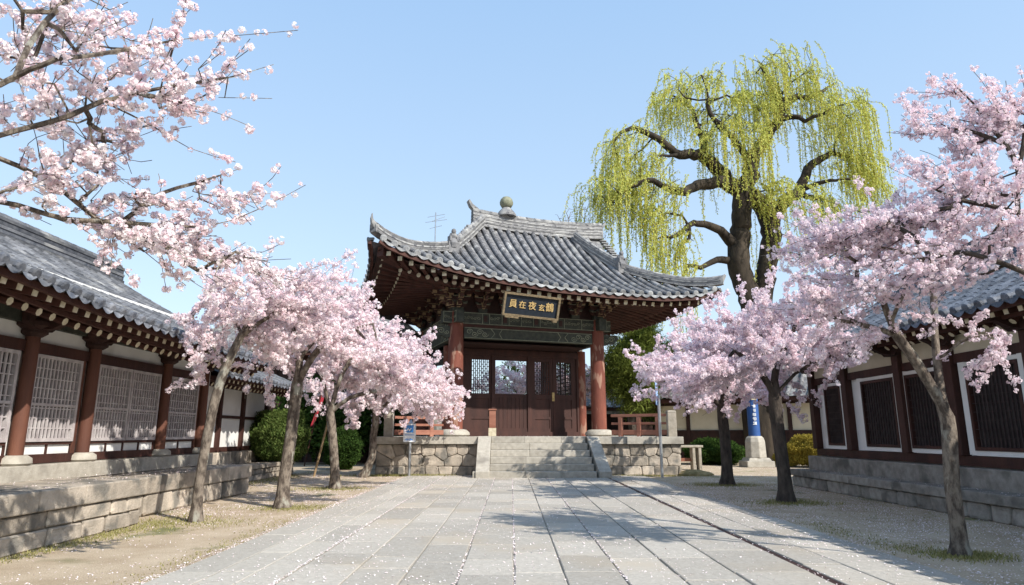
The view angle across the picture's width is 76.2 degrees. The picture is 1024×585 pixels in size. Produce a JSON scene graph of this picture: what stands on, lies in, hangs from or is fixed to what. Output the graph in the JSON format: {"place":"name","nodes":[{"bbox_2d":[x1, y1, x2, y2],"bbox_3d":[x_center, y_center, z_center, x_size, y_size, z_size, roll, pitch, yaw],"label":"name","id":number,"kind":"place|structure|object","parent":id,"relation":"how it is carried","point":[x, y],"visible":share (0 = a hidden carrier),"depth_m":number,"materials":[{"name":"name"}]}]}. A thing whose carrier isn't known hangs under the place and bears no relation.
{"place":"outdoors","nodes":[
{"label":"outdoors","id":0,"kind":"place"},
{"bbox_2d":[0,461,1023,584],"bbox_3d":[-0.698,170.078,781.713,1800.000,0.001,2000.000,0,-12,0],"label":"ground","id":1,"kind":"structure","parent":0,"point":[142,551],"depth_m":8.86,"materials":[{"name":"beige sand"}]},
{"bbox_2d":[0,478,147,557],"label":"retaining wall","id":2,"kind":"structure","parent":1,"relation":"on","point":[32,516],"depth_m":8.01,"materials":[{"name":"stone"}]},
{"bbox_2d":[0,212,272,483],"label":"temple hall","id":3,"kind":"structure","parent":2,"relation":"on","point":[94,362],"depth_m":10.66,"materials":[{"name":"tile"}]},
{"bbox_2d":[0,347,20,441],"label":"window","id":4,"kind":"structure","parent":3,"relation":"in","point":[9,358],"depth_m":9.06,"materials":[{"name":"wood"}]},
{"bbox_2d":[26,354,83,441],"bbox_3d":[-7.025,1.630,9.990,0.092,1.270,1.070,0,-12,0],"label":"window","id":5,"kind":"structure","parent":3,"relation":"in","point":[56,391],"depth_m":10.01,"materials":[{"name":"wood"}]},
{"bbox_2d":[91,364,132,440],"bbox_3d":[-7.026,1.940,11.427,0.092,1.270,0.990,0,-12,0],"label":"window","id":6,"kind":"structure","parent":3,"relation":"in","point":[110,419],"depth_m":11.44,"materials":[{"name":"wood"}]},
{"bbox_2d":[125,370,161,439],"bbox_3d":[-7.027,2.153,12.414,0.092,1.270,0.990,0,-12,0],"label":"window","id":7,"kind":"structure","parent":3,"relation":"in","point":[146,386],"depth_m":12.42,"materials":[{"name":"wood"}]},
{"bbox_2d":[166,376,199,439],"bbox_3d":[-7.028,2.467,13.871,0.092,1.270,1.250,0,-12,0],"label":"window","id":8,"kind":"structure","parent":3,"relation":"in","point":[183,405],"depth_m":13.90,"materials":[{"name":"wood"}]},
{"bbox_2d":[0,0,304,319],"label":"cherry tree","id":9,"kind":"object","parent":1,"relation":"on","point":[163,236],"visible":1,"depth_m":5.44,"materials":[{"name":"pink plant"}]},
{"bbox_2d":[83,464,251,516],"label":"retaining wall","id":10,"kind":"structure","parent":1,"relation":"on","point":[166,490],"depth_m":11.76,"materials":[{"name":"stone"}]},
{"bbox_2d":[164,236,351,522],"bbox_3d":[-3.947,1.254,10.233,2.715,4.484,2.654,8,-14,-32],"label":"cherry tree","id":11,"kind":"object","parent":1,"relation":"on","point":[286,303],"visible":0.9,"depth_m":10.25,"materials":[{"name":"pink plant"}]},
{"bbox_2d":[243,460,295,480],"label":"retaining wall","id":12,"kind":"structure","parent":1,"relation":"on","point":[264,469],"depth_m":19.16,"materials":[{"name":"stone"}]},
{"bbox_2d":[207,330,306,464],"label":"hall wing","id":13,"kind":"structure","parent":12,"relation":"on","point":[238,408],"depth_m":18.99,"materials":[{"name":"white paint"}]},
{"bbox_2d":[249,407,312,463],"bbox_3d":[-7.373,4.548,20.697,2.008,1.849,2.017,11,-16,-41],"label":"bush","id":14,"kind":"object","parent":12,"relation":"on","point":[267,432],"visible":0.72,"depth_m":20.12,"materials":[{"name":"green plant"}]},
{"bbox_2d":[304,379,326,465],"bbox_3d":[-6.754,4.245,22.607,0.706,3.432,0.043,0,-12,0],"label":"cloth pole","id":15,"kind":"object","parent":1,"relation":"on","point":[317,412],"visible":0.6,"depth_m":22.54,"materials":[{"name":"red wood"}]},
{"bbox_2d":[313,423,326,476],"bbox_3d":[-5.783,4.430,20.114,0.790,2.447,0.067,-8,-15,33],"label":"prop pole","id":16,"kind":"object","parent":1,"relation":"on","point":[320,451],"visible":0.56,"depth_m":20.07,"materials":[{"name":"brown wood"}]},
{"bbox_2d":[211,292,442,462],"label":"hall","id":17,"kind":"structure","parent":1,"relation":"on","point":[363,458],"depth_m":30.91,"materials":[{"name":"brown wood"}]},
{"bbox_2d":[217,248,445,508],"bbox_3d":[-3.360,1.526,12.102,4.304,4.747,3.707,0,-12,0],"label":"cherry tree","id":18,"kind":"object","parent":1,"relation":"on","point":[374,358],"visible":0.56,"depth_m":11.84,"materials":[{"name":"pink plant"}]},
{"bbox_2d":[269,373,408,461],"bbox_3d":[-7.584,5.169,28.523,6.369,4.593,3.982,0,-12,0],"label":"evergreen tree","id":19,"kind":"object","parent":1,"relation":"on","point":[364,429],"visible":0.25,"depth_m":27.62,"materials":[{"name":"green plant"}]},
{"bbox_2d":[322,424,364,469],"bbox_3d":[-6.272,5.708,24.104,1.580,1.741,1.615,0,-12,0],"label":"bush","id":20,"kind":"object","parent":1,"relation":"on","point":[350,443],"visible":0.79,"depth_m":23.75,"materials":[{"name":"green plant"}]},
{"bbox_2d":[280,280,470,489],"bbox_3d":[-3.597,2.188,16.067,5.184,5.142,4.095,0,-12,0],"label":"cherry tree","id":21,"kind":"object","parent":1,"relation":"on","point":[342,378],"visible":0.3,"depth_m":15.90,"materials":[{"name":"pink plant"}]},
{"bbox_2d":[306,340,465,477],"bbox_3d":[-3.941,3.474,20.111,5.187,4.455,3.869,0,-12,0],"label":"cherry tree","id":22,"kind":"object","parent":1,"relation":"on","point":[354,413],"visible":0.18,"depth_m":19.80,"materials":[{"name":"pink plant"}]},
{"bbox_2d":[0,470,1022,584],"bbox_3d":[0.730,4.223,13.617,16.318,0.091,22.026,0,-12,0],"label":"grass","id":23,"kind":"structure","parent":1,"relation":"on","point":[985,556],"depth_m":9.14,"materials":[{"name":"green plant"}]},
{"bbox_2d":[0,463,1023,584],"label":"fallen petals","id":24,"kind":"object","parent":1,"relation":"on","point":[356,495],"visible":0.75,"depth_m":9.51,"materials":[{"name":"pink plant"}]},
{"bbox_2d":[375,435,683,478],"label":"stone platform","id":25,"kind":"structure","parent":1,"relation":"on","point":[512,457],"depth_m":20.62,"materials":[{"name":"grey stone"}]},
{"bbox_2d":[383,410,393,436],"bbox_3d":[-3.999,4.260,21.226,0.288,0.840,0.288,0,-12,0],"label":"stone post","id":26,"kind":"object","parent":25,"relation":"on","point":[389,426],"visible":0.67,"depth_m":21.09,"materials":[{"name":"grey stone"}]},
{"bbox_2d":[394,416,443,436],"bbox_3d":[-3.119,4.498,21.917,1.831,0.665,0.130,8,-15,-34],"label":"railing","id":27,"kind":"object","parent":25,"relation":"on","point":[431,432],"visible":0.67,"depth_m":21.92,"materials":[{"name":"brown wood"}]},
{"bbox_2d":[425,212,446,364],"bbox_3d":[-4.140,2.040,34.374,1.181,13.118,0.129,0,-12,-2],"label":"antenna","id":28,"kind":"object","parent":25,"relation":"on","point":[435,240],"visible":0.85,"depth_m":35.56,"materials":[{"name":"metal"}]},
{"bbox_2d":[488,409,496,435],"bbox_3d":[-0.732,4.863,24.423,0.300,1.000,0.260,0,-12,0],"label":"post","id":29,"kind":"object","parent":25,"relation":"on","point":[492,422],"visible":0.98,"depth_m":24.32,"materials":[{"name":"brown wood"}]},
{"bbox_2d":[337,196,725,436],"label":"pavilion","id":30,"kind":"structure","parent":25,"relation":"on","point":[453,287],"depth_m":25.82,"materials":[{"name":"tile"}]},
{"bbox_2d":[463,354,490,431],"bbox_3d":[-1.567,3.975,25.855,1.540,3.020,0.080,4,-13,-20],"label":"door","id":31,"kind":"structure","parent":30,"relation":"in","point":[476,417],"depth_m":25.86,"materials":[{"name":"brown wood"}]},
{"bbox_2d":[495,394,527,431],"bbox_3d":[-0.040,4.834,26.234,1.390,1.500,0.090,4,-13,-20],"label":"half door","id":32,"kind":"structure","parent":30,"relation":"in","point":[511,412],"depth_m":26.21,"materials":[{"name":"brown wood"}]},
{"bbox_2d":[501,291,560,322],"bbox_3d":[0.666,0.505,22.379,2.060,0.865,0.120,7,2,-19],"label":"name board","id":33,"kind":"object","parent":30,"relation":"attached to","point":[516,305],"visible":1,"depth_m":22.36,"materials":[{"name":"black wood"}]},
{"bbox_2d":[531,357,552,431],"bbox_3d":[1.217,4.189,26.848,0.970,3.020,0.080,4,-13,-20],"label":"door","id":34,"kind":"structure","parent":30,"relation":"in","point":[541,405],"depth_m":26.80,"materials":[{"name":"brown wood"}]},
{"bbox_2d":[552,358,576,431],"bbox_3d":[2.189,4.264,27.195,1.060,3.020,0.080,4,-13,-20],"label":"door","id":35,"kind":"structure","parent":30,"relation":"in","point":[564,406],"depth_m":27.14,"materials":[{"name":"brown wood"}]},
{"bbox_2d":[611,413,666,436],"bbox_3d":[4.255,4.450,21.882,2.011,0.745,0.130,-8,-15,34],"label":"railing","id":36,"kind":"object","parent":25,"relation":"on","point":[621,432],"visible":0.85,"depth_m":21.86,"materials":[{"name":"brown wood"}]},
{"bbox_2d":[666,410,676,436],"bbox_3d":[5.181,4.261,21.233,0.288,0.840,0.288,0,-12,0],"label":"stone post","id":37,"kind":"object","parent":25,"relation":"on","point":[671,425],"visible":1,"depth_m":21.11,"materials":[{"name":"grey stone"}]},
{"bbox_2d":[433,411,640,435],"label":"boundary wall","id":38,"kind":"structure","parent":1,"relation":"on","point":[587,412],"depth_m":48.99,"materials":[{"name":"brown wood"}]},
{"bbox_2d":[472,361,611,405],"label":"cherry tree","id":39,"kind":"object","parent":1,"relation":"on","point":[519,383],"visible":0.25,"depth_m":35.95,"materials":[{"name":"pink plant"}]},
{"bbox_2d":[557,206,605,351],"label":"bare tree","id":40,"kind":"object","parent":1,"relation":"on","point":[584,209],"visible":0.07,"depth_m":47.87,"materials":[{"name":"brown plant"}]},
{"bbox_2d":[586,392,655,435],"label":"side house","id":41,"kind":"structure","parent":1,"relation":"on","point":[610,419],"depth_m":41.15,"materials":[{"name":"brown wood"}]},
{"bbox_2d":[585,322,672,435],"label":"pine tree","id":42,"kind":"object","parent":1,"relation":"on","point":[620,377],"visible":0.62,"depth_m":34.10,"materials":[{"name":"green plant"}]},
{"bbox_2d":[655,382,663,477],"bbox_3d":[4.510,4.004,19.993,0.115,3.210,0.600,-4,-13,18],"label":"pole","id":43,"kind":"object","parent":1,"relation":"on","point":[660,437],"visible":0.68,"depth_m":19.88,"materials":[{"name":"metal"}]},
{"bbox_2d":[636,339,684,427],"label":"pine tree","id":44,"kind":"object","parent":1,"relation":"on","point":[653,419],"depth_m":37.49,"materials":[{"name":"green plant"}]},
{"bbox_2d":[678,469,709,476],"bbox_3d":[5.731,5.664,20.531,0.990,0.192,0.716,0,-12,0],"label":"rock","id":45,"kind":"object","parent":1,"relation":"on","point":[694,472],"visible":0.96,"depth_m":20.31,"materials":[{"name":"grey stone"}]},
{"bbox_2d":[681,445,702,469],"bbox_3d":[6.329,6.033,23.870,1.240,0.880,0.440,0,-12,0],"label":"stone bench","id":46,"kind":"object","parent":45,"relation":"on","point":[694,460],"visible":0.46,"depth_m":23.74,"materials":[{"name":"grey stone"}]},
{"bbox_2d":[681,435,745,464],"bbox_3d":[8.860,6.873,28.170,2.892,1.382,2.917,0,-12,0],"label":"bush","id":47,"kind":"object","parent":1,"relation":"on","point":[710,452],"visible":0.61,"depth_m":27.34,"materials":[{"name":"green plant"}]},
{"bbox_2d":[632,355,811,457],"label":"hall","id":48,"kind":"structure","parent":1,"relation":"on","point":[694,425],"depth_m":32.52,"materials":[{"name":"beige paint"}]},
{"bbox_2d":[623,307,821,485],"bbox_3d":[5.395,2.525,17.217,4.608,4.966,3.664,5,-13,-21],"label":"cherry tree","id":49,"kind":"object","parent":1,"relation":"on","point":[721,402],"visible":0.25,"depth_m":16.89,"materials":[{"name":"pink plant"}]},
{"bbox_2d":[562,38,901,460],"bbox_3d":[11.448,-2.648,33.171,18.323,21.864,6.963,0,-12,0],"label":"willow tree","id":50,"kind":"object","parent":1,"relation":"on","point":[745,193],"visible":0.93,"depth_m":33.12,"materials":[{"name":"green plant"}]},
{"bbox_2d":[739,394,774,467],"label":"banner pillar","id":51,"kind":"structure","parent":1,"relation":"on","point":[755,452],"depth_m":25.86,"materials":[{"name":"stone"}]},
{"bbox_2d":[631,264,889,503],"bbox_3d":[4.827,1.779,12.995,4.787,4.618,3.547,0,-12,0],"label":"cherry tree","id":52,"kind":"object","parent":1,"relation":"on","point":[711,369],"visible":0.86,"depth_m":12.74,"materials":[{"name":"pink plant"}]},
{"bbox_2d":[772,453,796,466],"bbox_3d":[10.938,6.628,26.094,1.045,0.804,1.000,11,-17,-43],"label":"bush","id":53,"kind":"object","parent":1,"relation":"on","point":[790,462],"visible":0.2,"depth_m":25.74,"materials":[{"name":"green plant"}]},
{"bbox_2d":[787,433,820,466],"bbox_3d":[11.889,6.230,25.756,2.111,1.506,2.123,-11,-16,41],"label":"bush","id":54,"kind":"object","parent":1,"relation":"on","point":[800,448],"visible":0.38,"depth_m":25.42,"materials":[{"name":"yellow plant"}]},
{"bbox_2d":[759,175,1022,556],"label":"cherry tree","id":55,"kind":"object","parent":1,"relation":"on","point":[821,306],"visible":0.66,"depth_m":7.33,"materials":[{"name":"pink plant"}]},
{"bbox_2d":[782,65,1023,318],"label":"cherry tree","id":56,"kind":"object","parent":1,"relation":"on","point":[1002,124],"visible":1,"depth_m":6.87,"materials":[{"name":"pink plant"}]},
{"bbox_2d":[790,469,1023,526],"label":"stone ledge","id":57,"kind":"object","parent":1,"relation":"on","point":[994,506],"visible":0.7,"depth_m":11.67,"materials":[{"name":"grey stone"}]},
{"bbox_2d":[786,225,1023,493],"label":"temple hall","id":58,"kind":"structure","parent":57,"relation":"on","point":[876,415],"depth_m":12.04,"materials":[{"name":"white tile"}]},
{"bbox_2d":[823,385,845,445],"bbox_3d":[7.772,2.956,15.686,0.092,1.400,0.800,0,-12,0],"label":"window","id":59,"kind":"structure","parent":58,"relation":"in","point":[832,398],"depth_m":15.69,"materials":[{"name":"brown wood"}]},
{"bbox_2d":[860,377,900,447],"bbox_3d":[7.774,2.540,13.756,0.092,1.400,1.250,0,-12,0],"label":"window","id":60,"kind":"structure","parent":58,"relation":"in","point":[877,396],"depth_m":13.76,"materials":[{"name":"brown wood"}]},
{"bbox_2d":[903,371,943,448],"bbox_3d":[7.775,2.197,12.167,0.092,1.400,1.200,0,-12,0],"label":"window","id":61,"kind":"structure","parent":58,"relation":"in","point":[924,423],"depth_m":12.38,"materials":[{"name":"brown wood"}]},
{"bbox_2d":[963,359,1023,451],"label":"window","id":62,"kind":"structure","parent":58,"relation":"in","point":[996,412],"depth_m":10.45,"materials":[{"name":"brown wood"}]},
{"bbox_2d":[0,0,1023,393],"label":"sky","id":63,"kind":"structure","parent":0,"point":[402,113],"materials":[{"name":"blue"}]},
{"bbox_2d":[495,361,569,394],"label":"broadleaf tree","id":64,"kind":"object","parent":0,"point":[515,369],"visible":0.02,"depth_m":40.83,"materials":[{"name":"green plant"}]},
{"bbox_2d":[141,475,982,584],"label":"path","id":65,"kind":"structure","parent":0,"point":[657,540],"depth_m":7.65,"materials":[{"name":"grey stone"}]},
{"bbox_2d":[403,419,415,475],"bbox_3d":[-3.196,4.821,20.308,0.380,1.745,0.146,1,-12,-4],"label":"notice sign","id":66,"kind":"object","parent":65,"relation":"on","point":[409,435],"visible":0.91,"depth_m":20.32,"materials":[{"name":"metal"}]},
{"bbox_2d":[611,479,843,584],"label":"path drain","id":67,"kind":"object","parent":65,"relation":"on","point":[804,567],"visible":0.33,"depth_m":7.57,"materials":[{"name":"brown stone"}]}
]}

